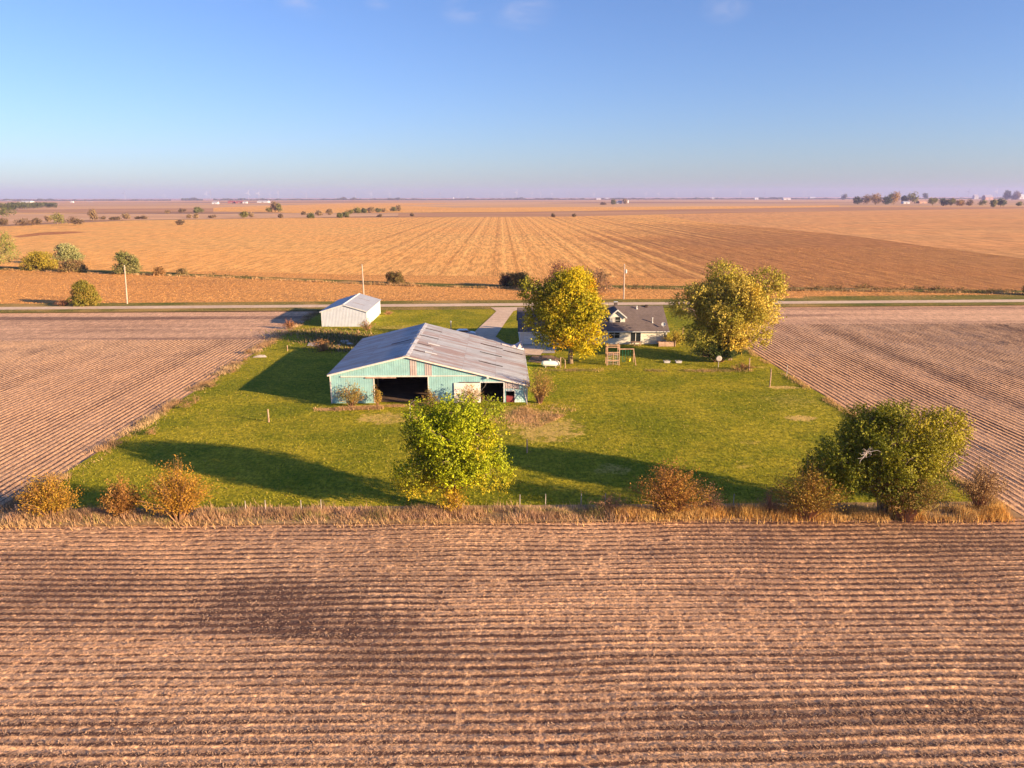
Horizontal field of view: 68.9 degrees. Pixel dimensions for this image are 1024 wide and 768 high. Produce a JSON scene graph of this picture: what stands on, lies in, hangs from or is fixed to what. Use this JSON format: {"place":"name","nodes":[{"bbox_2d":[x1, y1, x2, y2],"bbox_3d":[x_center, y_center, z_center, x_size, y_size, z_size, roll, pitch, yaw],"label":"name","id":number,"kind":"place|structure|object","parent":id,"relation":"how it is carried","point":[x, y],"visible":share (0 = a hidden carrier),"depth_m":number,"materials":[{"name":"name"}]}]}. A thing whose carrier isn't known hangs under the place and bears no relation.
{"place":"outdoors","nodes":[
{"label":"outdoors","id":0,"kind":"place"},
{"bbox_2d":[13,231,82,236],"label":"brown pond patch","id":1,"kind":"object","parent":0,"point":[46,233],"visible":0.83,"depth_m":568.88,"materials":[{"name":"soil"}]},
{"bbox_2d":[6,208,212,212],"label":"distant field","id":2,"kind":"structure","parent":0,"point":[105,210],"depth_m":1635.51,"materials":[{"name":"soil"}]},
{"bbox_2d":[3,203,18,209],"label":"woodland tree","id":3,"kind":"object","parent":2,"relation":"on","point":[9,205],"visible":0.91,"depth_m":1701.56,"materials":[{"name":"green plant"}]},
{"bbox_2d":[0,340,266,508],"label":"field","id":4,"kind":"structure","parent":0,"point":[63,404],"depth_m":104.84,"materials":[{"name":"soil"}]},
{"bbox_2d":[0,311,315,340],"bbox_3d":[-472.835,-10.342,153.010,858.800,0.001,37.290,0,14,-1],"label":"headland","id":5,"kind":"structure","parent":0,"point":[124,326],"depth_m":157.62,"materials":[{"name":"soil"}]},
{"bbox_2d":[282,320,295,328],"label":"corner field bush","id":6,"kind":"object","parent":5,"relation":"on","point":[289,325],"visible":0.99,"depth_m":152.86,"materials":[{"name":"brown plant"}]},
{"bbox_2d":[0,213,397,224],"bbox_3d":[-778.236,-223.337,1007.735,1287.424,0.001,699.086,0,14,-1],"label":"pale pasture","id":7,"kind":"structure","parent":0,"point":[12,217],"depth_m":1103.47,"materials":[{"name":"plant"}]},
{"bbox_2d":[0,207,16,216],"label":"distant tree","id":8,"kind":"object","parent":7,"relation":"on","point":[3,212],"visible":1,"depth_m":1083.93,"materials":[{"name":"brown plant"}]},
{"bbox_2d":[187,271,773,286],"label":"headland corn ground","id":9,"kind":"structure","parent":0,"point":[490,281],"depth_m":246.31,"materials":[{"name":"soil"}]},
{"bbox_2d":[0,512,976,531],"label":"dry grass","id":10,"kind":"structure","parent":0,"point":[44,523],"depth_m":61.39,"materials":[{"name":"plant"}]},
{"bbox_2d":[13,308,990,508],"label":"farmyard grass","id":11,"kind":"structure","parent":0,"point":[322,397],"depth_m":84.51,"materials":[{"name":"plant"}]},
{"bbox_2d":[0,311,320,514],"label":"dry grass","id":12,"kind":"structure","parent":11,"relation":"on","point":[104,446],"depth_m":93.45,"materials":[{"name":"plant"}]},
{"bbox_2d":[250,326,378,353],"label":"weed patch","id":13,"kind":"object","parent":11,"relation":"on","point":[355,338],"visible":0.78,"depth_m":142.57,"materials":[{"name":"green plant"}]},
{"bbox_2d":[310,340,335,350],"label":"bush","id":14,"kind":"object","parent":11,"relation":"on","point":[321,346],"visible":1,"depth_m":129.99,"materials":[{"name":"brown plant"}]},
{"bbox_2d":[319,293,380,326],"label":"shed","id":15,"kind":"structure","parent":11,"relation":"on","point":[354,310],"depth_m":155.11,"materials":[{"name":"white metal"}]},
{"bbox_2d":[333,381,366,405],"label":"bush","id":16,"kind":"object","parent":11,"relation":"on","point":[351,400],"visible":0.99,"depth_m":95.15,"materials":[{"name":"brown plant"}]},
{"bbox_2d":[359,317,373,330],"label":"bush","id":17,"kind":"object","parent":11,"relation":"on","point":[366,324],"visible":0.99,"depth_m":149.94,"materials":[{"name":"brown plant"}]},
{"bbox_2d":[371,386,382,404],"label":"bush","id":18,"kind":"object","parent":11,"relation":"on","point":[377,400],"visible":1,"depth_m":95.60,"materials":[{"name":"brown plant"}]},
{"bbox_2d":[327,323,529,402],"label":"barn","id":19,"kind":"structure","parent":11,"relation":"on","point":[447,360],"depth_m":99.06,"materials":[{"name":"teal metal"}]},
{"bbox_2d":[374,377,513,401],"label":"barn floor","id":20,"kind":"structure","parent":19,"relation":"in","point":[401,389],"depth_m":103.87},
{"bbox_2d":[454,383,480,402],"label":"sliding door","id":21,"kind":"structure","parent":19,"relation":"in","point":[457,386],"depth_m":96.97,"materials":[{"name":"metal"}]},
{"bbox_2d":[506,395,513,401],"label":"half door","id":22,"kind":"structure","parent":19,"relation":"in","point":[509,398],"depth_m":97.54,"materials":[{"name":"red paint"}]},
{"bbox_2d":[421,386,438,406],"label":"bush","id":23,"kind":"object","parent":11,"relation":"on","point":[429,394],"visible":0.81,"depth_m":95.35,"materials":[{"name":"brown plant"}]},
{"bbox_2d":[312,400,575,433],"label":"dry grass","id":24,"kind":"structure","parent":11,"relation":"on","point":[521,412],"depth_m":92.79,"materials":[{"name":"plant"}]},
{"bbox_2d":[456,384,483,403],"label":"bush","id":25,"kind":"object","parent":11,"relation":"on","point":[470,392],"visible":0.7,"depth_m":94.99,"materials":[{"name":"brown plant"}]},
{"bbox_2d":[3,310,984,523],"bbox_3d":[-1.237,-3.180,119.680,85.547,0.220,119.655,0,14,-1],"label":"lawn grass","id":26,"kind":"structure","parent":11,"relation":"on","point":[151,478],"depth_m":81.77,"materials":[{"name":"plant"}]},
{"bbox_2d":[523,367,556,402],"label":"corner bush","id":27,"kind":"object","parent":11,"relation":"on","point":[539,395],"visible":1,"depth_m":96.53,"materials":[{"name":"brown plant"}]},
{"bbox_2d":[541,359,559,367],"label":"propane tank","id":28,"kind":"object","parent":11,"relation":"on","point":[550,363],"visible":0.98,"depth_m":117.25,"materials":[{"name":"metal"}]},
{"bbox_2d":[516,265,611,363],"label":"yellow tree","id":29,"kind":"object","parent":11,"relation":"on","point":[569,307],"visible":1,"depth_m":116.30,"materials":[{"name":"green plant"}]},
{"bbox_2d":[516,301,669,344],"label":"house","id":30,"kind":"structure","parent":11,"relation":"on","point":[646,324],"depth_m":136.11,"materials":[{"name":"beige"}]},
{"bbox_2d":[524,333,536,343],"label":"garage door","id":31,"kind":"structure","parent":30,"relation":"in","point":[526,335],"depth_m":135.59,"materials":[{"name":"paint"}]},
{"bbox_2d":[630,332,640,342],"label":"patio door","id":32,"kind":"structure","parent":30,"relation":"in","point":[634,336],"depth_m":135.79,"materials":[{"name":"white paint"}]},
{"bbox_2d":[605,343,619,365],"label":"climbing tower","id":33,"kind":"structure","parent":11,"relation":"on","point":[612,353],"depth_m":118.63,"materials":[{"name":"brown wood"}]},
{"bbox_2d":[617,348,635,364],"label":"swing set","id":34,"kind":"object","parent":11,"relation":"on","point":[628,359],"visible":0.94,"depth_m":119.46,"materials":[{"name":"brown wood"}]},
{"bbox_2d":[542,366,752,372],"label":"dry grass","id":35,"kind":"structure","parent":11,"relation":"on","point":[654,370],"depth_m":115.11,"materials":[{"name":"plant"}]},
{"bbox_2d":[656,341,675,346],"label":"wooden deck","id":36,"kind":"structure","parent":11,"relation":"on","point":[664,343],"depth_m":133.73,"materials":[{"name":"brown wood"}]},
{"bbox_2d":[661,328,686,343],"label":"garden bush","id":37,"kind":"object","parent":11,"relation":"on","point":[676,337],"visible":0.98,"depth_m":134.22,"materials":[{"name":"yellow plant"}]},
{"bbox_2d":[689,339,747,361],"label":"dark shrub","id":38,"kind":"object","parent":11,"relation":"on","point":[715,352],"visible":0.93,"depth_m":120.22,"materials":[{"name":"green plant"}]},
{"bbox_2d":[665,257,788,359],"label":"gold tree","id":39,"kind":"object","parent":11,"relation":"on","point":[731,307],"visible":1,"depth_m":118.84,"materials":[{"name":"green plant"}]},
{"bbox_2d":[731,362,754,370],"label":"brown weed clump","id":40,"kind":"object","parent":11,"relation":"on","point":[742,366],"visible":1,"depth_m":115.00,"materials":[{"name":"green plant"}]},
{"bbox_2d":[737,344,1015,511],"bbox_3d":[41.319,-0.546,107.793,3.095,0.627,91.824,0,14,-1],"label":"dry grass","id":41,"kind":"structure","parent":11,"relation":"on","point":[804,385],"depth_m":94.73,"materials":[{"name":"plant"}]},
{"bbox_2d":[0,270,1006,303],"bbox_3d":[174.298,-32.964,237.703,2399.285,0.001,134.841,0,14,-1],"label":"corn field","id":42,"kind":"structure","parent":0,"point":[385,290],"depth_m":213.70,"materials":[{"name":"plant"}]},
{"bbox_2d":[541,259,572,282],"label":"maroon tree","id":43,"kind":"object","parent":42,"relation":"on","point":[558,268],"visible":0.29,"depth_m":213.39,"materials":[{"name":"brown plant"}]},
{"bbox_2d":[584,267,611,292],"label":"autumn shrub","id":44,"kind":"object","parent":42,"relation":"on","point":[602,281],"visible":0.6,"depth_m":205.22,"materials":[{"name":"brown plant"}]},
{"bbox_2d":[475,307,546,354],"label":"driveway","id":45,"kind":"structure","parent":0,"point":[491,326],"depth_m":153.37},
{"bbox_2d":[456,329,475,334],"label":"parked car","id":46,"kind":"object","parent":45,"relation":"on","point":[467,331],"visible":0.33,"depth_m":142.88,"materials":[{"name":"paint"}]},
{"bbox_2d":[0,266,1022,293],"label":"ditch","id":47,"kind":"object","parent":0,"point":[428,284],"visible":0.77,"depth_m":229.88,"materials":[{"name":"brown plant"}]},
{"bbox_2d":[0,231,21,263],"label":"willow tree","id":48,"kind":"object","parent":47,"relation":"on","point":[9,249],"visible":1,"depth_m":283.26,"materials":[{"name":"green plant"}]},
{"bbox_2d":[18,250,58,270],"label":"golden willow","id":49,"kind":"object","parent":47,"relation":"on","point":[37,260],"visible":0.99,"depth_m":278.60,"materials":[{"name":"yellow plant"}]},
{"bbox_2d":[55,258,89,271],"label":"bush","id":50,"kind":"object","parent":47,"relation":"on","point":[76,266],"visible":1,"depth_m":270.91,"materials":[{"name":"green plant"}]},
{"bbox_2d":[111,250,143,274],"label":"grey green tree","id":51,"kind":"object","parent":47,"relation":"on","point":[131,261],"visible":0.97,"depth_m":262.42,"materials":[{"name":"green plant"}]},
{"bbox_2d":[151,266,165,274],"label":"brown bush","id":52,"kind":"object","parent":47,"relation":"on","point":[158,270],"visible":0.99,"depth_m":258.78,"materials":[{"name":"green plant"}]},
{"bbox_2d":[174,268,188,273],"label":"bush","id":53,"kind":"object","parent":47,"relation":"on","point":[181,271],"visible":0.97,"depth_m":263.65,"materials":[{"name":"brown plant"}]},
{"bbox_2d":[385,270,405,283],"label":"ditch bush","id":54,"kind":"object","parent":47,"relation":"on","point":[393,277],"visible":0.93,"depth_m":232.06,"materials":[{"name":"brown plant"}]},
{"bbox_2d":[498,272,511,285],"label":"ditch bush","id":55,"kind":"object","parent":47,"relation":"on","point":[504,281],"visible":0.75,"depth_m":224.95,"materials":[{"name":"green plant"}]},
{"bbox_2d":[0,267,1021,294],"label":"dry grass","id":56,"kind":"structure","parent":47,"relation":"on","point":[510,287],"depth_m":225.49,"materials":[{"name":"plant"}]},
{"bbox_2d":[507,270,529,287],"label":"ditch bush","id":57,"kind":"object","parent":47,"relation":"on","point":[516,277],"visible":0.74,"depth_m":221.16,"materials":[{"name":"green plant"}]},
{"bbox_2d":[0,515,1023,767],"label":"stubble field","id":58,"kind":"structure","parent":0,"point":[352,593],"depth_m":45.09,"materials":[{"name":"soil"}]},
{"bbox_2d":[761,450,855,520],"bbox_3d":[24.440,8.383,61.308,7.619,6.079,5.945,0,14,-1],"label":"golden bush","id":59,"kind":"object","parent":58,"relation":"on","point":[805,502],"visible":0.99,"depth_m":60.97,"materials":[{"name":"brown plant"}]},
{"bbox_2d":[858,446,964,521],"bbox_3d":[32.795,8.117,61.242,8.088,6.600,6.669,0,14,-1],"label":"olive bush","id":60,"kind":"object","parent":58,"relation":"on","point":[910,514],"visible":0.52,"depth_m":60.59,"materials":[{"name":"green plant"}]},
{"bbox_2d":[0,209,1023,290],"bbox_3d":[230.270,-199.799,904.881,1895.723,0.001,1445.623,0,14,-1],"label":"corn field","id":61,"kind":"structure","parent":0,"point":[652,234],"depth_m":393.64,"materials":[{"name":"plant"}]},
{"bbox_2d":[13,218,37,225],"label":"distant tree","id":62,"kind":"object","parent":61,"relation":"on","point":[25,223],"visible":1,"depth_m":730.18,"materials":[{"name":"brown plant"}]},
{"bbox_2d":[49,212,66,223],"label":"distant tree","id":63,"kind":"object","parent":61,"relation":"on","point":[54,217],"visible":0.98,"depth_m":768.44,"materials":[{"name":"green plant"}]},
{"bbox_2d":[51,242,84,262],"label":"pale willow","id":64,"kind":"object","parent":61,"relation":"on","point":[66,251],"visible":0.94,"depth_m":299.25,"materials":[{"name":"green plant"}]},
{"bbox_2d":[64,216,84,224],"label":"distant tree","id":65,"kind":"object","parent":61,"relation":"on","point":[74,220],"visible":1,"depth_m":736.91,"materials":[{"name":"brown plant"}]},
{"bbox_2d":[0,247,1023,303],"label":"corn residue","id":66,"kind":"object","parent":61,"relation":"on","point":[508,271],"visible":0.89,"depth_m":264.43,"materials":[{"name":"plant"}]},
{"bbox_2d":[0,197,1023,312],"bbox_3d":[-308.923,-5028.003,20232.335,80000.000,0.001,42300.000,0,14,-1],"label":"ground","id":67,"kind":"structure","parent":0,"point":[207,203],"depth_m":3149.84,"materials":[{"name":"soil"}]},
{"bbox_2d":[87,208,97,220],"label":"distant tree","id":68,"kind":"object","parent":67,"relation":"on","point":[92,215],"visible":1,"depth_m":900.52,"materials":[{"name":"brown plant"}]},
{"bbox_2d":[0,197,1010,200],"bbox_3d":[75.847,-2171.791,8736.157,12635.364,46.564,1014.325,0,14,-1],"label":"horizon woods","id":69,"kind":"object","parent":67,"relation":"on","point":[195,199],"visible":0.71,"depth_m":8357.77,"materials":[{"name":"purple plant"}]},
{"bbox_2d":[853,196,863,203],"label":"distant tree","id":70,"kind":"object","parent":67,"relation":"on","point":[857,200],"visible":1,"depth_m":2698.65,"materials":[{"name":"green plant"}]},
{"bbox_2d":[870,193,881,203],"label":"distant tree","id":71,"kind":"object","parent":67,"relation":"on","point":[875,199],"visible":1,"depth_m":2565.61,"materials":[{"name":"brown plant"}]},
{"bbox_2d":[882,195,892,204],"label":"distant tree","id":72,"kind":"object","parent":67,"relation":"on","point":[887,200],"visible":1,"depth_m":2555.85,"materials":[{"name":"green plant"}]},
{"bbox_2d":[891,191,901,203],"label":"distant tree","id":73,"kind":"object","parent":67,"relation":"on","point":[894,197],"visible":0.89,"depth_m":2591.75,"materials":[{"name":"brown plant"}]},
{"bbox_2d":[907,192,919,202],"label":"distant tree","id":74,"kind":"object","parent":67,"relation":"on","point":[913,198],"visible":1,"depth_m":2936.30,"materials":[{"name":"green plant"}]},
{"bbox_2d":[928,197,938,205],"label":"distant tree","id":75,"kind":"object","parent":67,"relation":"on","point":[931,200],"visible":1,"depth_m":2224.83,"materials":[{"name":"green plant"}]},
{"bbox_2d":[939,198,949,205],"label":"distant tree","id":76,"kind":"object","parent":67,"relation":"on","point":[942,201],"visible":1,"depth_m":2133.42,"materials":[{"name":"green plant"}]},
{"bbox_2d":[982,195,992,199],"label":"farm building","id":77,"kind":"structure","parent":67,"relation":"on","point":[987,197],"depth_m":5323.65,"materials":[{"name":"paint"}]},
{"bbox_2d":[996,198,1006,206],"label":"distant tree","id":78,"kind":"object","parent":67,"relation":"on","point":[1003,203],"visible":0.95,"depth_m":1959.35,"materials":[{"name":"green plant"}]},
{"bbox_2d":[1003,190,1010,199],"bbox_3d":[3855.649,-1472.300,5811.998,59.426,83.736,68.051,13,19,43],"label":"distant tree","id":79,"kind":"object","parent":67,"relation":"on","point":[1007,195],"visible":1,"depth_m":5802.52,"materials":[{"name":"grey plant"}]},
{"bbox_2d":[1010,190,1020,199],"bbox_3d":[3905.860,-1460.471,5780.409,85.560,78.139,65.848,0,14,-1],"label":"distant tree","id":80,"kind":"object","parent":67,"relation":"on","point":[1016,196],"visible":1,"depth_m":5776.87,"materials":[{"name":"grey plant"}]},
{"bbox_2d":[0,296,1023,312],"bbox_3d":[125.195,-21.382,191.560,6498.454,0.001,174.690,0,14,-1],"label":"road verge","id":81,"kind":"structure","parent":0,"point":[473,307],"depth_m":186.75,"materials":[{"name":"brown plant"}]},
{"bbox_2d":[54,299,71,305],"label":"red shrub","id":82,"kind":"object","parent":81,"relation":"on","point":[62,303],"visible":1,"depth_m":185.25,"materials":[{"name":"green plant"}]},
{"bbox_2d":[66,279,103,306],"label":"roadside tree","id":83,"kind":"object","parent":81,"relation":"on","point":[85,293],"visible":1,"depth_m":184.92,"materials":[{"name":"yellow plant"}]},
{"bbox_2d":[124,265,127,303],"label":"utility pole","id":84,"kind":"object","parent":81,"relation":"on","point":[125,286],"visible":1,"depth_m":188.04,"materials":[{"name":"white wood"}]},
{"bbox_2d":[0,501,1023,525],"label":"fence strip","id":85,"kind":"object","parent":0,"point":[1014,514],"visible":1,"depth_m":62.24,"materials":[{"name":"plant"}]},
{"bbox_2d":[8,469,84,517],"bbox_3d":[-38.425,8.964,62.304,5.868,4.707,4.527,0,14,-1],"label":"orange bush","id":86,"kind":"object","parent":85,"relation":"on","point":[49,498],"visible":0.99,"depth_m":61.77,"materials":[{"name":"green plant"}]},
{"bbox_2d":[96,471,147,518],"bbox_3d":[-32.529,9.246,62.139,3.867,4.204,3.466,-8,16,-28],"label":"rusty bush","id":87,"kind":"object","parent":85,"relation":"on","point":[121,499],"visible":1,"depth_m":61.80,"materials":[{"name":"brown plant"}]},
{"bbox_2d":[133,453,222,520],"bbox_3d":[-27.680,8.560,61.433,6.823,5.879,5.476,0,14,-1],"label":"copper bush","id":88,"kind":"object","parent":85,"relation":"on","point":[177,500],"visible":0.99,"depth_m":61.25,"materials":[{"name":"orange plant"}]},
{"bbox_2d":[1,498,640,526],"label":"dry grass","id":89,"kind":"structure","parent":85,"relation":"on","point":[92,513],"depth_m":62.66,"materials":[{"name":"plant"}]},
{"bbox_2d":[435,486,468,513],"bbox_3d":[-5.003,9.695,63.154,2.980,2.723,2.994,0,14,-1],"label":"yellow shrub","id":90,"kind":"object","parent":85,"relation":"on","point":[453,502],"visible":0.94,"depth_m":62.91,"materials":[{"name":"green plant"}]},
{"bbox_2d":[389,391,516,503],"bbox_3d":[-5.094,5.643,62.950,10.324,10.850,9.199,-7,15,-25],"label":"green tree","id":91,"kind":"object","parent":85,"relation":"on","point":[452,444],"visible":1,"depth_m":61.17,"materials":[{"name":"green plant"}]},
{"bbox_2d":[587,492,632,510],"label":"thorn bush","id":92,"kind":"object","parent":85,"relation":"on","point":[611,496],"visible":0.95,"depth_m":63.27,"materials":[{"name":"brown plant"}]},
{"bbox_2d":[626,458,723,514],"bbox_3d":[13.574,8.453,62.325,7.996,5.503,6.208,-4,15,-15],"label":"brown bush","id":93,"kind":"object","parent":85,"relation":"on","point":[671,498],"visible":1,"depth_m":61.92,"materials":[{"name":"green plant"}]},
{"bbox_2d":[698,482,726,511],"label":"thorn bush","id":94,"kind":"object","parent":85,"relation":"on","point":[713,501],"visible":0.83,"depth_m":62.81,"materials":[{"name":"brown plant"}]},
{"bbox_2d":[755,488,782,512],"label":"thorn bush","id":95,"kind":"object","parent":85,"relation":"on","point":[769,502],"visible":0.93,"depth_m":62.80,"materials":[{"name":"brown plant"}]},
{"bbox_2d":[797,397,975,514],"bbox_3d":[30.857,6.135,62.007,13.463,10.260,8.881,6,15,22],"label":"olive tree","id":96,"kind":"object","parent":85,"relation":"on","point":[887,423],"visible":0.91,"depth_m":60.32,"materials":[{"name":"green plant"}]},
{"bbox_2d":[954,457,1010,507],"bbox_3d":[40.012,8.438,63.748,4.870,4.706,3.823,0,14,-1],"label":"dry bush","id":97,"kind":"object","parent":85,"relation":"on","point":[981,494],"visible":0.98,"depth_m":63.40,"materials":[{"name":"brown plant"}]},
{"bbox_2d":[0,299,1023,309],"bbox_3d":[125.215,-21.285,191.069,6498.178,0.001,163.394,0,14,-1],"label":"road","id":98,"kind":"structure","parent":0,"point":[470,304],"depth_m":185.68,"materials":[{"name":"asphalt"}]},
{"bbox_2d":[0,0,1023,198],"label":"sky","id":99,"kind":"structure","parent":0,"point":[100,99],"materials":[{"name":"blue"}]},
{"bbox_2d":[213,203,838,212],"bbox_3d":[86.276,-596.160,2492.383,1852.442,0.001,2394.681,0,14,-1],"label":"field","id":100,"kind":"structure","parent":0,"point":[335,208],"depth_m":1826.71,"materials":[{"name":"soil"}]},
{"bbox_2d":[528,355,561,362],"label":"dirt patch","id":101,"kind":"object","parent":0,"point":[543,358],"visible":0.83,"depth_m":123.88,"materials":[{"name":"soil"}]},
{"bbox_2d":[542,347,556,352],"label":"concrete pad","id":102,"kind":"object","parent":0,"point":[548,349],"visible":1,"depth_m":130.30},
{"bbox_2d":[398,207,1023,216],"bbox_3d":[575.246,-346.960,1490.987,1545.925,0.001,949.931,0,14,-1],"label":"dark bean ground","id":103,"kind":"structure","parent":0,"point":[599,213],"depth_m":1366.96,"materials":[{"name":"soil"}]},
{"bbox_2d":[610,498,1014,525],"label":"dry grass","id":104,"kind":"structure","parent":0,"point":[990,512],"depth_m":62.33,"materials":[{"name":"plant"}]},
{"bbox_2d":[662,209,1023,257],"bbox_3d":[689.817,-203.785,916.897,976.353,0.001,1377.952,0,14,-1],"label":"field","id":105,"kind":"structure","parent":0,"point":[1001,231],"depth_m":714.04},
{"bbox_2d":[683,305,1023,324],"bbox_3d":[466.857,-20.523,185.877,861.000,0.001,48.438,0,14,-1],"label":"headland","id":106,"kind":"structure","parent":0,"point":[987,314],"depth_m":170.02,"materials":[{"name":"soil"}]},
{"bbox_2d":[739,323,1023,515],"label":"field","id":107,"kind":"structure","parent":0,"point":[975,370],"depth_m":114.70,"materials":[{"name":"soil"}]},
{"bbox_2d":[804,294,1023,297],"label":"roadside grass","id":108,"kind":"structure","parent":0,"point":[914,296],"depth_m":200.24,"materials":[{"name":"plant"}]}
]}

